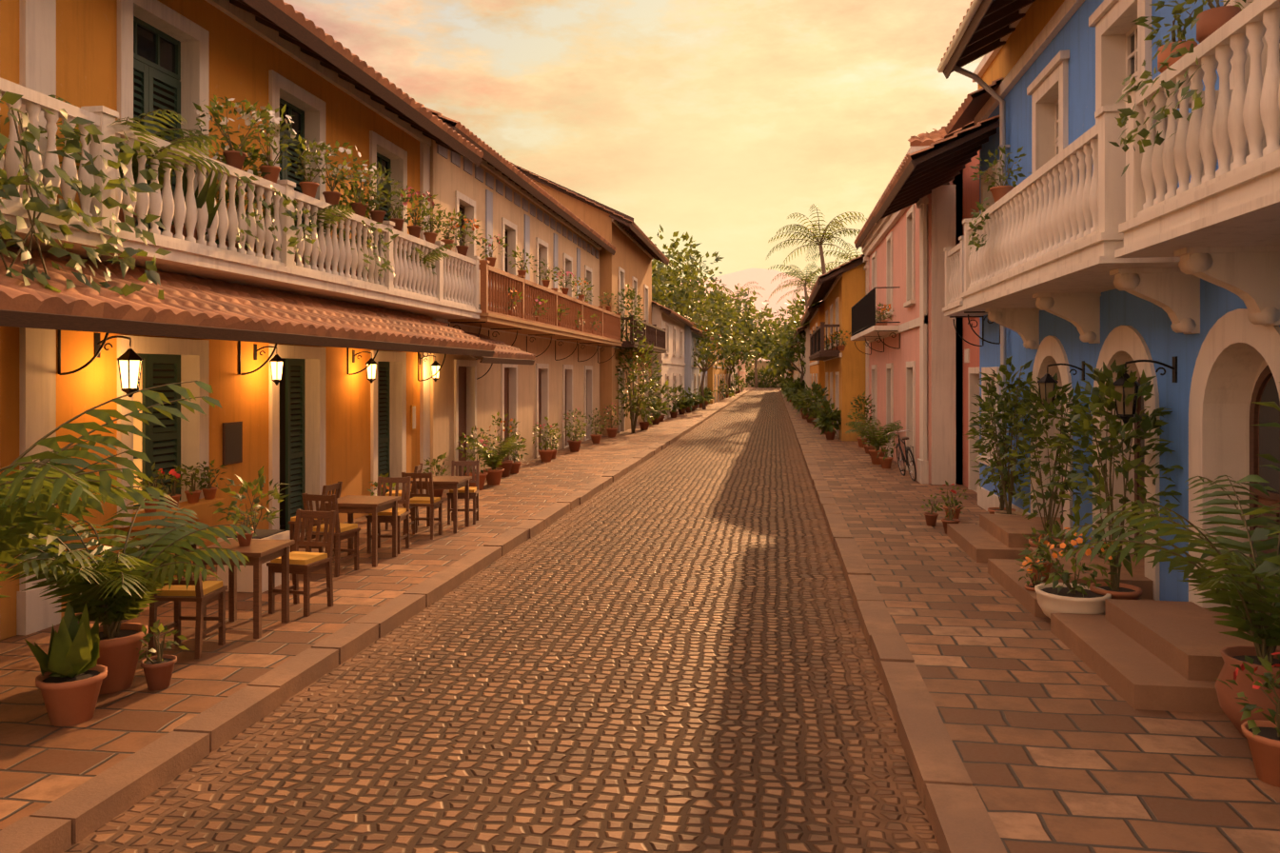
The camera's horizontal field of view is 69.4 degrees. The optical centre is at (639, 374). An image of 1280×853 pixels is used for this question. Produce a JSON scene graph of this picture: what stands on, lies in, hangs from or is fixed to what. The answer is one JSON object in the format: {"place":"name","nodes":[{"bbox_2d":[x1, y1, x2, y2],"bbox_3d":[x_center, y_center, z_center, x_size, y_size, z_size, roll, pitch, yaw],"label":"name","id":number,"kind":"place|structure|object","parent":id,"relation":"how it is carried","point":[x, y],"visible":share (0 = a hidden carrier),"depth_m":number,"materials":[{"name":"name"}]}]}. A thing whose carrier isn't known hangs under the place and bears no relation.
{"place":"outdoors","nodes":[
{"label":"outdoors","id":0,"kind":"place"},
{"bbox_2d":[0,386,753,830],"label":"pavement","id":1,"kind":"structure","parent":0,"point":[44,761],"depth_m":7.89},
{"bbox_2d":[24,599,107,726],"bbox_3d":[-3.724,1.878,6.083,0.526,0.745,0.500,0,0,8],"label":"agave plant","id":2,"kind":"object","parent":1,"relation":"on","point":[68,679],"visible":1,"depth_m":5.93,"materials":[{"name":"ceramic"}]},
{"bbox_2d":[0,380,222,597],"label":"palm plant","id":3,"kind":"object","parent":1,"relation":"on","point":[26,500],"visible":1,"depth_m":5.41,"materials":[{"name":"plant"}]},
{"bbox_2d":[0,492,251,693],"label":"palm plant","id":4,"kind":"object","parent":1,"relation":"on","point":[108,590],"visible":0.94,"depth_m":6.57,"materials":[{"name":"plant"}]},
{"bbox_2d":[137,619,189,690],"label":"plant","id":5,"kind":"object","parent":1,"relation":"on","point":[158,669],"visible":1,"depth_m":6.61,"materials":[{"name":"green plant"}]},
{"bbox_2d":[144,543,227,658],"bbox_3d":[-3.688,1.790,7.516,0.440,0.920,0.485,0,0,3],"label":"chair","id":6,"kind":"object","parent":1,"relation":"on","point":[202,594],"visible":0.52,"depth_m":7.40,"materials":[{"name":"brown wood"}]},
{"bbox_2d":[200,538,295,638],"bbox_3d":[-3.494,1.880,8.172,0.620,0.740,0.620,0,0,5],"label":"table","id":7,"kind":"object","parent":1,"relation":"on","point":[257,552],"visible":0.75,"depth_m":8.15,"materials":[{"name":"brown wood"}]},
{"bbox_2d":[227,503,265,546],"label":"potted plant","id":8,"kind":"object","parent":7,"relation":"on","point":[243,541],"visible":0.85,"depth_m":8.13,"materials":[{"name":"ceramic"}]},
{"bbox_2d":[209,465,292,592],"bbox_3d":[-4.117,1.606,9.848,0.734,1.288,0.786,0,0,8],"label":"planter box","id":9,"kind":"object","parent":1,"relation":"on","point":[245,579],"visible":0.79,"depth_m":9.74,"materials":[{"name":"brown plant"}]},
{"bbox_2d":[266,509,335,616],"bbox_3d":[-3.238,1.790,8.870,0.440,0.920,0.485,0,0,15],"label":"chair","id":10,"kind":"object","parent":1,"relation":"on","point":[305,563],"visible":0.94,"depth_m":8.94,"materials":[{"name":"brown wood"}]},
{"bbox_2d":[288,481,342,555],"bbox_3d":[-3.969,1.790,11.323,0.485,0.920,0.440,0,0,8],"label":"chair","id":11,"kind":"object","parent":1,"relation":"on","point":[337,486],"visible":0.33,"depth_m":11.15,"materials":[{"name":"brown wood"}]},
{"bbox_2d":[302,492,360,576],"bbox_3d":[-3.510,1.790,10.522,0.440,0.920,0.485,0,0,17],"label":"chair","id":12,"kind":"object","parent":1,"relation":"on","point":[343,531],"visible":0.6,"depth_m":10.36,"materials":[{"name":"brown wood"}]},
{"bbox_2d":[320,494,401,566],"bbox_3d":[-3.360,1.880,11.184,0.700,0.740,0.700,0,0,8],"label":"table","id":13,"kind":"object","parent":1,"relation":"on","point":[351,504],"visible":0.75,"depth_m":11.03,"materials":[{"name":"brown wood"}]},
{"bbox_2d":[365,475,411,553],"bbox_3d":[-3.216,1.790,11.848,0.440,0.920,0.485,0,0,3],"label":"chair","id":14,"kind":"object","parent":1,"relation":"on","point":[384,516],"visible":0.88,"depth_m":11.98,"materials":[{"name":"brown wood"}]},
{"bbox_2d":[401,472,443,539],"bbox_3d":[-3.019,1.790,12.825,0.440,0.920,0.485,0,0,5],"label":"chair","id":15,"kind":"object","parent":1,"relation":"on","point":[430,500],"visible":0.9,"depth_m":12.65,"materials":[{"name":"brown wood"}]},
{"bbox_2d":[410,475,472,532],"bbox_3d":[-2.881,1.880,13.439,0.700,0.740,0.700,0,0,5],"label":"table","id":16,"kind":"object","parent":1,"relation":"on","point":[454,482],"visible":0.67,"depth_m":13.17,"materials":[{"name":"brown wood"}]},
{"bbox_2d":[446,460,479,524],"bbox_3d":[-2.690,1.790,14.095,0.440,0.920,0.485,0,0,-3],"label":"chair","id":17,"kind":"object","parent":1,"relation":"on","point":[474,493],"visible":0.85,"depth_m":14.23,"materials":[{"name":"brown wood"}]},
{"bbox_2d":[456,425,498,490],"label":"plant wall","id":18,"kind":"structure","parent":1,"relation":"on","point":[482,476],"depth_m":18.05,"materials":[{"name":"plant"}]},
{"bbox_2d":[458,434,525,485],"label":"palm plant","id":19,"kind":"object","parent":1,"relation":"on","point":[493,477],"visible":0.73,"depth_m":18.81,"materials":[{"name":"plant"}]},
{"bbox_2d":[485,411,520,476],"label":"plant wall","id":20,"kind":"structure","parent":1,"relation":"on","point":[506,464],"depth_m":20.35,"materials":[{"name":"plant"}]},
{"bbox_2d":[531,416,558,462],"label":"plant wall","id":21,"kind":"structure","parent":1,"relation":"on","point":[545,454],"depth_m":23.78,"materials":[{"name":"plant"}]},
{"bbox_2d":[562,408,589,452],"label":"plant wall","id":22,"kind":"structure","parent":1,"relation":"on","point":[574,444],"depth_m":26.96,"materials":[{"name":"plant"}]},
{"bbox_2d":[614,332,662,433],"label":"shrub","id":23,"kind":"object","parent":1,"relation":"on","point":[640,390],"visible":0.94,"depth_m":35.37,"materials":[{"name":"green plant"}]},
{"bbox_2d":[631,382,657,430],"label":"plant","id":24,"kind":"object","parent":1,"relation":"on","point":[644,424],"visible":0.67,"depth_m":37.61,"materials":[{"name":"green plant"}]},
{"bbox_2d":[61,386,940,852],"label":"cobblestone road","id":25,"kind":"structure","parent":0,"point":[665,649],"depth_m":6.50,"materials":[{"name":"brown stone"}]},
{"bbox_2d":[738,303,792,387],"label":"tree","id":26,"kind":"object","parent":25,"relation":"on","point":[763,349],"visible":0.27,"depth_m":165.65,"materials":[{"name":"green plant"}]},
{"bbox_2d":[283,0,984,286],"label":"sky","id":27,"kind":"structure","parent":0,"point":[718,122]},
{"bbox_2d":[669,267,821,360],"bbox_3d":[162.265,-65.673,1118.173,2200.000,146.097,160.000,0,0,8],"label":"distant hills","id":28,"kind":"structure","parent":0,"point":[763,278],"depth_m":1160.38,"materials":[{"name":"beige"}]},
{"bbox_2d":[850,120,978,484],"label":"pink building","id":29,"kind":"structure","parent":0,"point":[914,364],"depth_m":20.15,"materials":[{"name":"paint"}]},
{"bbox_2d":[780,387,1279,852],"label":"pavement","id":30,"kind":"structure","parent":0,"point":[1060,745],"depth_m":6.00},
{"bbox_2d":[811,403,841,439],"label":"plant","id":31,"kind":"object","parent":30,"relation":"on","point":[827,417],"visible":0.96,"depth_m":31.94,"materials":[{"name":"green plant"}]},
{"bbox_2d":[846,390,875,447],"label":"plant","id":32,"kind":"object","parent":30,"relation":"on","point":[860,444],"visible":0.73,"depth_m":28.71,"materials":[{"name":"green plant"}]},
{"bbox_2d":[845,412,903,464],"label":"palm plant","id":33,"kind":"object","parent":30,"relation":"on","point":[875,439],"visible":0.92,"depth_m":23.13,"materials":[{"name":"plant"}]},
{"bbox_2d":[886,430,916,480],"bbox_3d":[5.690,1.743,20.174,0.530,1.045,1.807,0,0,8],"label":"bicycle","id":34,"kind":"object","parent":30,"relation":"on","point":[907,450],"visible":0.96,"depth_m":20.03,"materials":[{"name":"black metal"}]},
{"bbox_2d":[933,495,964,533],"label":"plant","id":35,"kind":"object","parent":30,"relation":"on","point":[949,520],"visible":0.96,"depth_m":13.07,"materials":[{"name":"green plant"}]},
{"bbox_2d":[965,382,1026,513],"bbox_3d":[5.261,1.180,13.422,1.048,2.140,0.996,0,0,8],"label":"tall plant","id":36,"kind":"object","parent":30,"relation":"on","point":[992,510],"visible":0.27,"depth_m":13.38,"materials":[{"name":"green plant"}]},
{"bbox_2d":[963,355,1048,514],"bbox_3d":[5.096,0.995,12.796,1.103,2.510,1.151,0,0,8],"label":"tall plant","id":37,"kind":"object","parent":30,"relation":"on","point":[1008,397],"visible":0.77,"depth_m":12.77,"materials":[{"name":"green plant"}]},
{"bbox_2d":[1014,553,1057,590],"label":"plant","id":38,"kind":"object","parent":30,"relation":"on","point":[1029,586],"visible":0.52,"depth_m":8.96,"materials":[{"name":"green plant"}]},
{"bbox_2d":[999,373,1091,547],"bbox_3d":[4.697,1.109,10.639,1.098,2.282,1.096,0,0,8],"label":"tall plant","id":39,"kind":"object","parent":30,"relation":"on","point":[1039,426],"visible":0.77,"depth_m":10.57,"materials":[{"name":"green plant"}]},
{"bbox_2d":[1018,520,1122,618],"bbox_3d":[3.905,1.786,8.345,0.859,0.929,0.910,0,0,8],"label":"plant bowl","id":40,"kind":"object","parent":30,"relation":"on","point":[1066,596],"visible":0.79,"depth_m":8.24,"materials":[{"name":"green plant"}]},
{"bbox_2d":[1041,359,1182,599],"bbox_3d":[4.299,1.056,8.408,1.177,2.389,1.136,0,0,8],"label":"tall plant","id":41,"kind":"object","parent":30,"relation":"on","point":[1099,400],"visible":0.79,"depth_m":8.38,"materials":[{"name":"green plant"}]},
{"bbox_2d":[1055,474,1279,738],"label":"palm plant","id":42,"kind":"object","parent":30,"relation":"on","point":[1254,612],"visible":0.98,"depth_m":5.73,"materials":[{"name":"plant"}]},
{"bbox_2d":[1214,650,1279,787],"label":"plant pot","id":43,"kind":"object","parent":30,"relation":"on","point":[1263,737],"visible":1,"depth_m":5.10,"materials":[{"name":"ceramic"}]},
{"bbox_2d":[1233,381,1279,580],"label":"fronds","id":44,"kind":"object","parent":30,"relation":"on","point":[1271,564],"visible":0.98,"depth_m":5.20,"materials":[{"name":"green plant"}]},
{"label":"terrain","id":45,"kind":"structure","parent":0,"visible":0},
{"bbox_2d":[0,0,535,640],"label":"ochre building","id":46,"kind":"structure","parent":45,"relation":"on","point":[320,415],"depth_m":10.48,"materials":[{"name":"paint"}]},
{"bbox_2d":[0,91,171,299],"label":"climbing vine","id":47,"kind":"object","parent":46,"relation":"attached to","point":[62,209],"depth_m":7.09,"materials":[{"name":"green plant"}]},
{"bbox_2d":[0,94,230,222],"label":"palm plant","id":48,"kind":"object","parent":46,"relation":"on","point":[192,137],"visible":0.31,"depth_m":8.57,"materials":[{"name":"plant"}]},
{"bbox_2d":[93,332,143,396],"bbox_3d":[-5.015,-0.093,8.898,0.491,0.624,0.218,0,0,8],"label":"lantern","id":49,"kind":"object","parent":46,"relation":"attached to","point":[129,360],"visible":0.94,"depth_m":8.84,"materials":[{"name":"black metal"}]},
{"bbox_2d":[134,461,174,512],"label":"potted plant","id":50,"kind":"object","parent":46,"relation":"on","point":[158,485],"depth_m":9.43,"materials":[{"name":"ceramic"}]},
{"bbox_2d":[151,466,193,508],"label":"potted plant","id":51,"kind":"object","parent":46,"relation":"on","point":[175,478],"depth_m":9.76,"materials":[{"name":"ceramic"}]},
{"bbox_2d":[157,164,224,240],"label":"broadleaf plant","id":52,"kind":"object","parent":46,"relation":"on","point":[207,193],"visible":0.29,"depth_m":9.35,"materials":[{"name":"plant"}]},
{"bbox_2d":[173,462,214,503],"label":"potted plant","id":53,"kind":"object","parent":46,"relation":"on","point":[192,494],"depth_m":10.10,"materials":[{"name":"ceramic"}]},
{"bbox_2d":[192,458,226,499],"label":"potted plant","id":54,"kind":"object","parent":46,"relation":"on","point":[210,493],"depth_m":10.41,"materials":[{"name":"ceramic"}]},
{"bbox_2d":[192,94,275,169],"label":"potted plant","id":55,"kind":"object","parent":46,"relation":"on","point":[235,158],"visible":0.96,"depth_m":9.85,"materials":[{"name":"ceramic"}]},
{"bbox_2d":[205,134,274,251],"bbox_3d":[-4.603,-2.008,10.645,0.831,1.527,0.845,0,0,-26],"label":"tall plant","id":56,"kind":"object","parent":46,"relation":"on","point":[246,162],"visible":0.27,"depth_m":10.58,"materials":[{"name":"green plant"}]},
{"bbox_2d":[253,343,284,385],"bbox_3d":[-4.659,-0.125,11.626,0.409,0.520,0.182,0,0,8],"label":"lantern","id":57,"kind":"object","parent":46,"relation":"attached to","point":[276,361],"visible":1,"depth_m":11.57,"materials":[{"name":"black metal"}]},
{"bbox_2d":[233,102,306,182],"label":"potted plant","id":58,"kind":"object","parent":46,"relation":"on","point":[274,170],"visible":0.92,"depth_m":10.57,"materials":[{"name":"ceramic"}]},
{"bbox_2d":[235,173,321,265],"bbox_3d":[-4.038,-1.715,10.428,0.193,0.813,1.862,0,0,8],"label":"trailing vine","id":59,"kind":"object","parent":46,"relation":"attached to","point":[294,242],"visible":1,"depth_m":10.46,"materials":[{"name":"green plant"}]},
{"bbox_2d":[255,200,354,264],"bbox_3d":[-4.452,-1.747,11.786,1.546,1.005,1.452,0,0,-24],"label":"palm plant","id":60,"kind":"object","parent":46,"relation":"on","point":[332,217],"visible":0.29,"depth_m":11.70,"materials":[{"name":"plant"}]},
{"bbox_2d":[275,134,340,197],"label":"potted plant","id":61,"kind":"object","parent":46,"relation":"on","point":[308,187],"visible":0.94,"depth_m":11.45,"materials":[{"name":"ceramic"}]},
{"bbox_2d":[293,139,373,206],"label":"potted plant","id":62,"kind":"object","parent":46,"relation":"on","point":[332,197],"visible":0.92,"depth_m":12.06,"materials":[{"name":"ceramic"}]},
{"bbox_2d":[330,181,381,276],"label":"tall plant","id":63,"kind":"object","parent":46,"relation":"on","point":[341,202],"visible":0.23,"depth_m":13.54,"materials":[{"name":"green plant"}]},
{"bbox_2d":[325,161,388,216],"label":"potted plant","id":64,"kind":"object","parent":46,"relation":"on","point":[359,207],"visible":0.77,"depth_m":12.84,"materials":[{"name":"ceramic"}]},
{"bbox_2d":[349,160,400,223],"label":"potted plant","id":65,"kind":"object","parent":46,"relation":"on","point":[377,214],"visible":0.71,"depth_m":13.43,"materials":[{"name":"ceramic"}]},
{"bbox_2d":[360,219,398,277],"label":"trailing vine","id":66,"kind":"object","parent":46,"relation":"attached to","point":[384,265],"visible":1,"depth_m":13.04,"materials":[{"name":"green plant"}]},
{"bbox_2d":[370,186,428,231],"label":"potted plant","id":67,"kind":"object","parent":46,"relation":"on","point":[399,223],"visible":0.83,"depth_m":14.11,"materials":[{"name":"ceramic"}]},
{"bbox_2d":[390,185,440,237],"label":"potted plant","id":68,"kind":"object","parent":46,"relation":"on","point":[414,229],"visible":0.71,"depth_m":14.83,"materials":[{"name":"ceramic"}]},
{"bbox_2d":[373,242,458,288],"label":"palm plant","id":69,"kind":"object","parent":46,"relation":"on","point":[434,253],"visible":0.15,"depth_m":15.21,"materials":[{"name":"plant"}]},
{"bbox_2d":[415,199,454,243],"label":"potted plant","id":70,"kind":"object","parent":46,"relation":"on","point":[430,236],"visible":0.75,"depth_m":15.52,"materials":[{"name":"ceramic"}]},
{"bbox_2d":[426,207,468,250],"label":"potted plant","id":71,"kind":"object","parent":46,"relation":"on","point":[445,241],"visible":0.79,"depth_m":16.29,"materials":[{"name":"plant"}]},
{"bbox_2d":[440,211,483,255],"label":"potted plant","id":72,"kind":"object","parent":46,"relation":"on","point":[462,248],"visible":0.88,"depth_m":17.10,"materials":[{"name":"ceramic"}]},
{"bbox_2d":[0,386,754,852],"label":"kerb","id":73,"kind":"structure","parent":45,"relation":"on","point":[76,815],"depth_m":6.29,"materials":[{"name":"stone"}]},
{"bbox_2d":[420,103,622,490],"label":"cream building","id":74,"kind":"structure","parent":45,"relation":"on","point":[494,193],"depth_m":22.70,"materials":[{"name":"paint"}]},
{"bbox_2d":[509,161,669,435],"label":"tan building","id":75,"kind":"structure","parent":45,"relation":"on","point":[638,250],"depth_m":35.27,"materials":[{"name":"paint"}]},
{"bbox_2d":[612,283,644,342],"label":"climbing plant","id":76,"kind":"object","parent":75,"relation":"on","point":[630,294],"visible":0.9,"depth_m":34.74,"materials":[{"name":"green plant"}]},
{"bbox_2d":[651,300,693,419],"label":"white building","id":77,"kind":"structure","parent":45,"relation":"on","point":[671,360],"depth_m":48.87,"materials":[{"name":"paint"}]},
{"bbox_2d":[648,224,728,341],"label":"tree","id":78,"kind":"object","parent":45,"relation":"on","point":[678,300],"visible":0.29,"depth_m":66.61,"materials":[{"name":"green plant"}]},
{"bbox_2d":[684,324,713,411],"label":"house","id":79,"kind":"structure","parent":45,"relation":"on","point":[693,376],"depth_m":57.28,"materials":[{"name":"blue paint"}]},
{"bbox_2d":[651,246,751,343],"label":"tree","id":80,"kind":"object","parent":45,"relation":"on","point":[720,303],"visible":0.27,"depth_m":81.79,"materials":[{"name":"green plant"}]},
{"bbox_2d":[688,319,727,403],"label":"yellow building","id":81,"kind":"structure","parent":45,"relation":"on","point":[714,375],"depth_m":75.20,"materials":[{"name":"paint"}]},
{"bbox_2d":[672,297,746,409],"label":"tree","id":82,"kind":"object","parent":45,"relation":"on","point":[725,344],"visible":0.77,"depth_m":59.79,"materials":[{"name":"green plant"}]},
{"bbox_2d":[668,275,769,343],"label":"tree","id":83,"kind":"object","parent":45,"relation":"on","point":[750,335],"visible":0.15,"depth_m":99.73,"materials":[{"name":"green plant"}]},
{"bbox_2d":[725,336,758,396],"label":"tree","id":84,"kind":"object","parent":45,"relation":"on","point":[744,355],"visible":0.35,"depth_m":91.06,"materials":[{"name":"green plant"}]},
{"bbox_2d":[724,293,773,353],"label":"tree","id":85,"kind":"object","parent":45,"relation":"on","point":[760,334],"visible":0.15,"depth_m":119.96,"materials":[{"name":"green plant"}]},
{"bbox_2d":[745,365,785,387],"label":"hedge end","id":86,"kind":"object","parent":45,"relation":"on","point":[762,377],"visible":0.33,"depth_m":169.68,"materials":[{"name":"green plant"}]},
{"bbox_2d":[761,323,794,377],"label":"tree","id":87,"kind":"object","parent":45,"relation":"on","point":[769,372],"visible":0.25,"depth_m":82.50,"materials":[{"name":"green plant"}]},
{"bbox_2d":[763,299,808,383],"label":"tree","id":88,"kind":"object","parent":45,"relation":"on","point":[797,350],"visible":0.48,"depth_m":54.86,"materials":[{"name":"green plant"}]},
{"bbox_2d":[792,322,809,411],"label":"white building","id":89,"kind":"structure","parent":45,"relation":"on","point":[806,360],"depth_m":53.25,"materials":[{"name":"paint"}]},
{"bbox_2d":[768,263,836,310],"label":"palm tree","id":90,"kind":"object","parent":45,"relation":"on","point":[806,281],"visible":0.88,"depth_m":94.61,"materials":[{"name":"green plant"}]},
{"bbox_2d":[800,299,824,407],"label":"ochre building","id":91,"kind":"structure","parent":45,"relation":"on","point":[814,315],"depth_m":43.51,"materials":[{"name":"paint"}]},
{"bbox_2d":[765,203,866,274],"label":"palm tree","id":92,"kind":"object","parent":45,"relation":"on","point":[819,239],"visible":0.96,"depth_m":66.94,"materials":[{"name":"green plant"}]},
{"bbox_2d":[807,253,865,440],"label":"yellow building","id":93,"kind":"structure","parent":45,"relation":"on","point":[839,290],"depth_m":31.32,"materials":[{"name":"paint"}]},
{"bbox_2d":[778,386,1006,852],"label":"kerb","id":94,"kind":"structure","parent":45,"relation":"on","point":[958,817],"depth_m":6.09,"materials":[{"name":"stone"}]},
{"bbox_2d":[872,0,1279,712],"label":"blue building","id":95,"kind":"structure","parent":45,"relation":"on","point":[1166,251],"depth_m":8.05,"materials":[{"name":"paint"}]},
{"bbox_2d":[963,150,979,492],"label":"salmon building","id":96,"kind":"structure","parent":95,"relation":"attached to","point":[971,352],"depth_m":18.07,"materials":[{"name":"paint"}]},
{"bbox_2d":[967,196,990,254],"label":"vine","id":97,"kind":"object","parent":95,"relation":"attached to","point":[979,206],"depth_m":11.37,"materials":[{"name":"green plant"}]},
{"bbox_2d":[968,145,1032,202],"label":"plant","id":98,"kind":"object","parent":95,"relation":"on","point":[1001,190],"visible":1,"depth_m":11.32,"materials":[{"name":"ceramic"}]},
{"bbox_2d":[1022,525,1059,582],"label":"plant","id":99,"kind":"object","parent":95,"relation":"on","point":[1048,566],"visible":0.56,"depth_m":9.30,"materials":[{"name":"green plant"}]},
{"bbox_2d":[1037,360,1084,406],"bbox_3d":[4.845,0.131,10.649,0.516,0.572,0.200,0,0,8],"label":"lantern","id":100,"kind":"object","parent":95,"relation":"attached to","point":[1046,383],"visible":0.77,"depth_m":10.62,"materials":[{"name":"black metal"}]},
{"bbox_2d":[1112,355,1177,423],"bbox_3d":[4.481,0.139,8.226,0.539,0.598,0.209,0,0,8],"label":"lantern","id":101,"kind":"object","parent":95,"relation":"attached to","point":[1124,413],"visible":0.85,"depth_m":8.20,"materials":[{"name":"black metal"}]},
{"bbox_2d":[1109,17,1204,176],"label":"vine","id":102,"kind":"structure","parent":95,"relation":"attached to","point":[1145,132],"depth_m":6.07,"materials":[{"name":"green plant"}]},
{"bbox_2d":[1130,0,1221,73],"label":"plant","id":103,"kind":"object","parent":95,"relation":"on","point":[1164,55],"visible":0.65,"depth_m":6.39,"materials":[{"name":"plant"}]},
{"bbox_2d":[1162,0,1252,42],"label":"plant","id":104,"kind":"object","parent":95,"relation":"on","point":[1212,19],"visible":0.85,"depth_m":5.77,"materials":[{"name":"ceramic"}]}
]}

